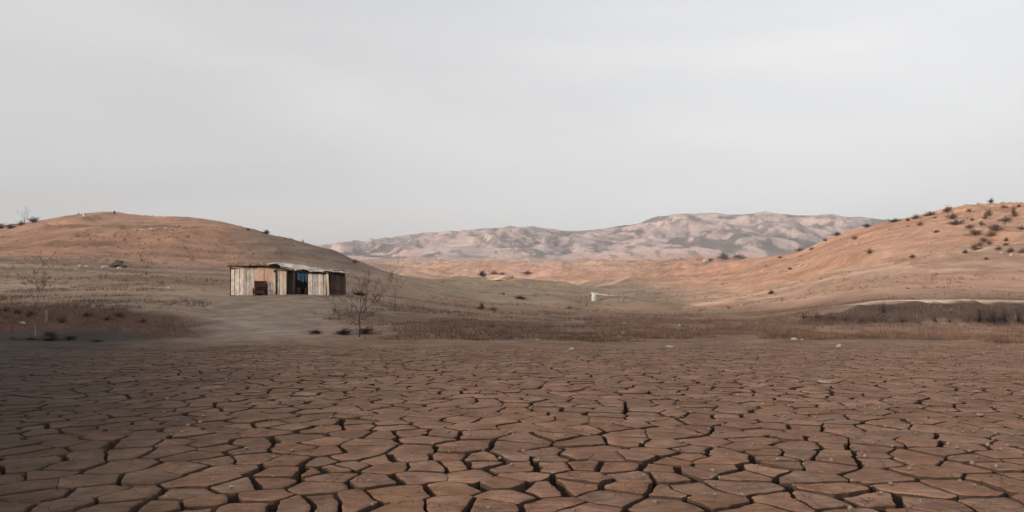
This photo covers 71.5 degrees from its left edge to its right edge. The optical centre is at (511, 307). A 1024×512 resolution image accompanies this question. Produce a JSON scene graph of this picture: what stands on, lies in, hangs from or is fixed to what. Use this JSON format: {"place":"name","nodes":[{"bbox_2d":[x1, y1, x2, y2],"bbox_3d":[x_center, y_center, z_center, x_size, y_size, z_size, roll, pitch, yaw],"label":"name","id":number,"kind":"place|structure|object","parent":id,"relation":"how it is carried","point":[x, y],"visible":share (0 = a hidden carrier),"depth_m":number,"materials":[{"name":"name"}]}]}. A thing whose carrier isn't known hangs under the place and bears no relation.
{"place":"outdoors","nodes":[
{"label":"outdoors","id":0,"kind":"place"},
{"bbox_2d":[0,212,432,302],"bbox_3d":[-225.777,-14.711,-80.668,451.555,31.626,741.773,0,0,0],"label":"hill","id":1,"kind":"structure","parent":0,"point":[211,263],"depth_m":103.79,"materials":[{"name":"soil"}]},
{"bbox_2d":[3,223,17,228],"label":"shrub","id":2,"kind":"object","parent":1,"relation":"on","point":[10,226],"visible":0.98,"depth_m":145.54,"materials":[{"name":"brown plant"}]},
{"bbox_2d":[28,217,39,221],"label":"shrub","id":3,"kind":"object","parent":1,"relation":"on","point":[33,219],"visible":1,"depth_m":147.30,"materials":[{"name":"brown plant"}]},
{"bbox_2d":[109,260,126,266],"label":"rock heap","id":4,"kind":"object","parent":1,"relation":"on","point":[117,263],"visible":1,"depth_m":81.75,"materials":[{"name":"stone"}]},
{"bbox_2d":[0,340,1023,511],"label":"dry lakebed","id":5,"kind":"structure","parent":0,"point":[85,430],"depth_m":8.67,"materials":[{"name":"soil"}]},
{"bbox_2d":[159,340,1023,511],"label":"mud crumbs","id":6,"kind":"object","parent":5,"relation":"on","point":[655,501],"visible":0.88,"depth_m":13.56,"materials":[{"name":"brown soil"}]},
{"bbox_2d":[817,380,831,383],"bbox_3d":[6.208,1.464,14.088,0.242,0.059,0.346,0,0,-18],"label":"stone","id":7,"kind":"object","parent":5,"relation":"on","point":[824,381],"visible":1,"depth_m":14.01,"materials":[{"name":"beige stone"}]},
{"bbox_2d":[0,282,1023,350],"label":"shore","id":8,"kind":"structure","parent":0,"point":[267,319],"depth_m":38.46,"materials":[{"name":"soil"}]},
{"bbox_2d":[0,305,12,311],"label":"shrub","id":9,"kind":"object","parent":8,"relation":"on","point":[6,309],"visible":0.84,"depth_m":36.19,"materials":[{"name":"brown plant"}]},
{"bbox_2d":[8,335,21,339],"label":"shrub","id":10,"kind":"object","parent":8,"relation":"on","point":[13,338],"visible":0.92,"depth_m":30.55,"materials":[{"name":"brown plant"}]},
{"bbox_2d":[24,309,34,316],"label":"shrub","id":11,"kind":"object","parent":8,"relation":"on","point":[29,313],"visible":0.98,"depth_m":35.11,"materials":[{"name":"brown plant"}]},
{"bbox_2d":[18,335,45,339],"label":"shrub","id":12,"kind":"object","parent":8,"relation":"on","point":[32,338],"visible":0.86,"depth_m":30.43,"materials":[{"name":"brown plant"}]},
{"bbox_2d":[15,251,56,325],"bbox_3d":[-21.183,-0.619,31.702,1.728,3.971,1.076,0,0,17],"label":"bare tree","id":13,"kind":"object","parent":8,"relation":"on","point":[42,281],"visible":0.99,"depth_m":31.66,"materials":[{"name":"brown plant"}]},
{"bbox_2d":[45,310,47,322],"bbox_3d":[-22.666,0.516,34.597,0.135,0.760,0.132,0,0,0],"label":"post","id":14,"kind":"object","parent":8,"relation":"on","point":[46,314],"visible":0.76,"depth_m":34.56,"materials":[{"name":"grey wood"}]},
{"bbox_2d":[41,330,52,335],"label":"shrub","id":15,"kind":"object","parent":8,"relation":"on","point":[49,332],"visible":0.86,"depth_m":31.73,"materials":[{"name":"brown plant"}]},
{"bbox_2d":[39,333,58,340],"bbox_3d":[-19.888,1.264,30.561,0.841,0.436,1.018,0,0,-17],"label":"shrub","id":16,"kind":"object","parent":8,"relation":"on","point":[53,336],"visible":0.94,"depth_m":30.50,"materials":[{"name":"brown plant"}]},
{"bbox_2d":[55,315,66,321],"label":"shrub","id":17,"kind":"object","parent":8,"relation":"on","point":[60,319],"visible":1,"depth_m":34.09,"materials":[{"name":"brown plant"}]},
{"bbox_2d":[56,335,76,339],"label":"shrub","id":18,"kind":"object","parent":8,"relation":"on","point":[70,338],"visible":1,"depth_m":30.91,"materials":[{"name":"brown plant"}]},
{"bbox_2d":[85,337,106,341],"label":"shrub","id":19,"kind":"object","parent":8,"relation":"on","point":[95,340],"visible":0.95,"depth_m":30.55,"materials":[{"name":"brown plant"}]},
{"bbox_2d":[253,281,265,294],"bbox_3d":[-18.699,-1.432,52.663,0.901,1.080,0.405,0,0,0],"label":"chair","id":20,"kind":"object","parent":8,"relation":"on","point":[259,284],"visible":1,"depth_m":52.80,"materials":[{"name":"red wood"}]},
{"bbox_2d":[226,261,348,294],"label":"shack","id":21,"kind":"structure","parent":8,"relation":"on","point":[285,281],"depth_m":53.02,"materials":[{"name":"brown wood"}]},
{"bbox_2d":[297,272,306,282],"bbox_3d":[-15.649,-2.234,53.127,0.816,0.908,0.155,0,0,0],"label":"blue tarp","id":22,"kind":"object","parent":21,"relation":"hanging from","point":[302,277],"visible":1,"depth_m":53.12,"materials":[{"name":"blue plastic"}]},
{"bbox_2d":[308,329,323,332],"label":"shrub","id":23,"kind":"object","parent":8,"relation":"on","point":[316,331],"visible":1,"depth_m":33.56,"materials":[{"name":"brown plant"}]},
{"bbox_2d":[334,327,351,334],"bbox_3d":[-7.921,1.113,33.582,1.288,0.368,1.016,0,0,33],"label":"shrub","id":24,"kind":"object","parent":8,"relation":"on","point":[343,331],"visible":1,"depth_m":33.42,"materials":[{"name":"brown plant"}]},
{"bbox_2d":[320,269,392,336],"bbox_3d":[-6.964,-0.141,32.749,3.408,3.206,1.768,0,0,13],"label":"bare tree","id":25,"kind":"object","parent":8,"relation":"on","point":[365,300],"visible":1,"depth_m":32.69,"materials":[{"name":"brown plant"}]},
{"bbox_2d":[350,290,371,294],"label":"shrub","id":26,"kind":"object","parent":8,"relation":"on","point":[359,292],"visible":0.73,"depth_m":59.15,"materials":[{"name":"brown plant"}]},
{"bbox_2d":[356,326,381,333],"bbox_3d":[-6.819,1.058,33.773,1.500,0.469,1.116,0,0,36],"label":"shrub","id":27,"kind":"object","parent":8,"relation":"on","point":[365,330],"visible":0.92,"depth_m":33.80,"materials":[{"name":"brown plant"}]},
{"bbox_2d":[388,248,406,296],"bbox_3d":[-7.786,-1.870,48.173,1.642,4.322,0.786,0,0,-28],"label":"bare tree","id":28,"kind":"object","parent":8,"relation":"on","point":[397,271],"visible":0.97,"depth_m":48.22,"materials":[{"name":"brown plant"}]},
{"bbox_2d":[476,302,484,309],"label":"shrub","id":29,"kind":"object","parent":8,"relation":"on","point":[481,307],"visible":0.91,"depth_m":59.97,"materials":[{"name":"brown plant"}]},
{"bbox_2d":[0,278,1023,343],"bbox_3d":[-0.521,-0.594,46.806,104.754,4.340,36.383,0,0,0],"label":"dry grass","id":30,"kind":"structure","parent":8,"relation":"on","point":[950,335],"depth_m":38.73,"materials":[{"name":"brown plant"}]},
{"bbox_2d":[896,316,912,322],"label":"shrub","id":31,"kind":"object","parent":8,"relation":"on","point":[903,319],"visible":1,"depth_m":41.20,"materials":[{"name":"brown plant"}]},
{"bbox_2d":[927,309,937,321],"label":"shrub","id":32,"kind":"object","parent":8,"relation":"on","point":[934,319],"visible":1,"depth_m":40.86,"materials":[{"name":"brown plant"}]},
{"bbox_2d":[945,312,959,322],"bbox_3d":[25.212,0.521,40.726,0.766,0.776,0.949,0,0,-20],"label":"shrub","id":33,"kind":"object","parent":8,"relation":"on","point":[949,320],"visible":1,"depth_m":40.69,"materials":[{"name":"brown plant"}]},
{"bbox_2d":[956,308,979,322],"bbox_3d":[26.230,0.349,40.975,1.172,1.143,1.211,0,0,10],"label":"shrub","id":34,"kind":"object","parent":8,"relation":"on","point":[967,319],"visible":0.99,"depth_m":40.91,"materials":[{"name":"brown plant"}]},
{"bbox_2d":[971,306,990,322],"bbox_3d":[27.568,0.357,41.862,1.061,1.112,0.856,0,0,34],"label":"shrub","id":35,"kind":"object","parent":8,"relation":"on","point":[980,318],"visible":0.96,"depth_m":41.71,"materials":[{"name":"brown plant"}]},
{"bbox_2d":[982,301,1004,322],"bbox_3d":[28.455,0.322,41.946,1.362,1.337,1.062,0,0,7],"label":"shrub","id":36,"kind":"object","parent":8,"relation":"on","point":[992,319],"visible":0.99,"depth_m":41.95,"materials":[{"name":"brown plant"}]},
{"bbox_2d":[995,307,1008,322],"bbox_3d":[29.119,0.393,42.356,1.073,1.125,0.865,0,0,-39],"label":"shrub","id":37,"kind":"object","parent":8,"relation":"on","point":[1002,315],"visible":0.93,"depth_m":42.18,"materials":[{"name":"brown plant"}]},
{"bbox_2d":[1012,308,1023,322],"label":"shrub","id":38,"kind":"object","parent":8,"relation":"on","point":[1019,318],"visible":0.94,"depth_m":41.92,"materials":[{"name":"brown plant"}]},
{"bbox_2d":[0,0,1023,245],"label":"sky","id":39,"kind":"structure","parent":0,"point":[314,122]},
{"bbox_2d":[360,256,758,315],"bbox_3d":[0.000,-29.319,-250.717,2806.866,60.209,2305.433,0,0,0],"label":"valley floor","id":40,"kind":"structure","parent":0,"point":[568,278],"depth_m":218.12,"materials":[{"name":"soil"}]},
{"bbox_2d":[479,269,486,276],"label":"shrub","id":41,"kind":"object","parent":40,"relation":"on","point":[482,273],"visible":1,"depth_m":215.17,"materials":[{"name":"brown plant"}]},
{"bbox_2d":[487,274,513,279],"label":"earth mound","id":42,"kind":"object","parent":40,"relation":"on","point":[497,277],"visible":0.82,"depth_m":211.52,"materials":[{"name":"beige soil"}]},
{"bbox_2d":[591,293,619,296],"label":"pole","id":43,"kind":"object","parent":40,"relation":"on","point":[605,295],"visible":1,"depth_m":101.94,"materials":[{"name":"beige"}]},
{"bbox_2d":[717,253,732,258],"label":"shrub","id":44,"kind":"object","parent":40,"relation":"on","point":[723,256],"visible":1,"depth_m":603.17,"materials":[{"name":"plant"}]},
{"bbox_2d":[732,253,745,258],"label":"shrub","id":45,"kind":"object","parent":40,"relation":"on","point":[738,256],"visible":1,"depth_m":718.67,"materials":[{"name":"brown plant"}]},
{"bbox_2d":[317,211,889,260],"bbox_3d":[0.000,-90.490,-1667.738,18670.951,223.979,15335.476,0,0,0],"label":"hills","id":46,"kind":"structure","parent":0,"point":[712,235],"depth_m":1103.58,"materials":[{"name":"stone"}]},
{"bbox_2d":[705,202,1023,315],"bbox_3d":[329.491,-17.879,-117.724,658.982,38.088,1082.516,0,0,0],"label":"hill","id":47,"kind":"structure","parent":0,"point":[942,260],"depth_m":135.25,"materials":[{"name":"soil"}]},
{"bbox_2d":[1,203,1023,316],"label":"tussocks","id":48,"kind":"object","parent":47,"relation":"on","point":[492,304],"visible":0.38,"depth_m":87.59,"materials":[{"name":"brown plant"}]},
{"bbox_2d":[922,211,934,215],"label":"shrub","id":49,"kind":"object","parent":47,"relation":"on","point":[930,213],"visible":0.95,"depth_m":206.47,"materials":[{"name":"brown plant"}]},
{"bbox_2d":[942,205,953,211],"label":"shrub","id":50,"kind":"object","parent":47,"relation":"on","point":[947,209],"visible":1,"depth_m":200.34,"materials":[{"name":"brown plant"}]},
{"bbox_2d":[945,213,956,218],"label":"shrub","id":51,"kind":"object","parent":47,"relation":"on","point":[953,215],"visible":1,"depth_m":181.09,"materials":[{"name":"brown plant"}]},
{"bbox_2d":[947,219,964,224],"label":"shrub","id":52,"kind":"object","parent":47,"relation":"on","point":[954,222],"visible":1,"depth_m":168.07,"materials":[{"name":"brown plant"}]},
{"bbox_2d":[963,227,982,235],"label":"shrub","id":53,"kind":"object","parent":47,"relation":"on","point":[974,232],"visible":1,"depth_m":151.20,"materials":[{"name":"brown plant"}]},
{"bbox_2d":[969,244,981,249],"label":"shrub","id":54,"kind":"object","parent":47,"relation":"on","point":[973,247],"visible":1,"depth_m":121.82,"materials":[{"name":"brown plant"}]},
{"bbox_2d":[979,235,992,241],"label":"shrub","id":55,"kind":"object","parent":47,"relation":"on","point":[983,239],"visible":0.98,"depth_m":142.43,"materials":[{"name":"brown plant"}]},
{"bbox_2d":[983,208,993,215],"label":"shrub","id":56,"kind":"object","parent":47,"relation":"on","point":[989,213],"visible":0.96,"depth_m":175.75,"materials":[{"name":"brown plant"}]},
{"bbox_2d":[983,230,996,235],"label":"shrub","id":57,"kind":"object","parent":47,"relation":"on","point":[991,234],"visible":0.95,"depth_m":148.14,"materials":[{"name":"brown plant"}]},
{"bbox_2d":[988,223,1006,230],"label":"shrub","id":58,"kind":"object","parent":47,"relation":"on","point":[994,227],"visible":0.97,"depth_m":150.26,"materials":[{"name":"brown plant"}]},
{"bbox_2d":[997,215,1014,221],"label":"shrub","id":59,"kind":"object","parent":47,"relation":"on","point":[1005,219],"visible":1,"depth_m":165.86,"materials":[{"name":"brown plant"}]},
{"bbox_2d":[1008,204,1017,216],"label":"shrub","id":60,"kind":"object","parent":47,"relation":"on","point":[1013,210],"visible":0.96,"depth_m":172.87,"materials":[{"name":"brown plant"}]}
]}

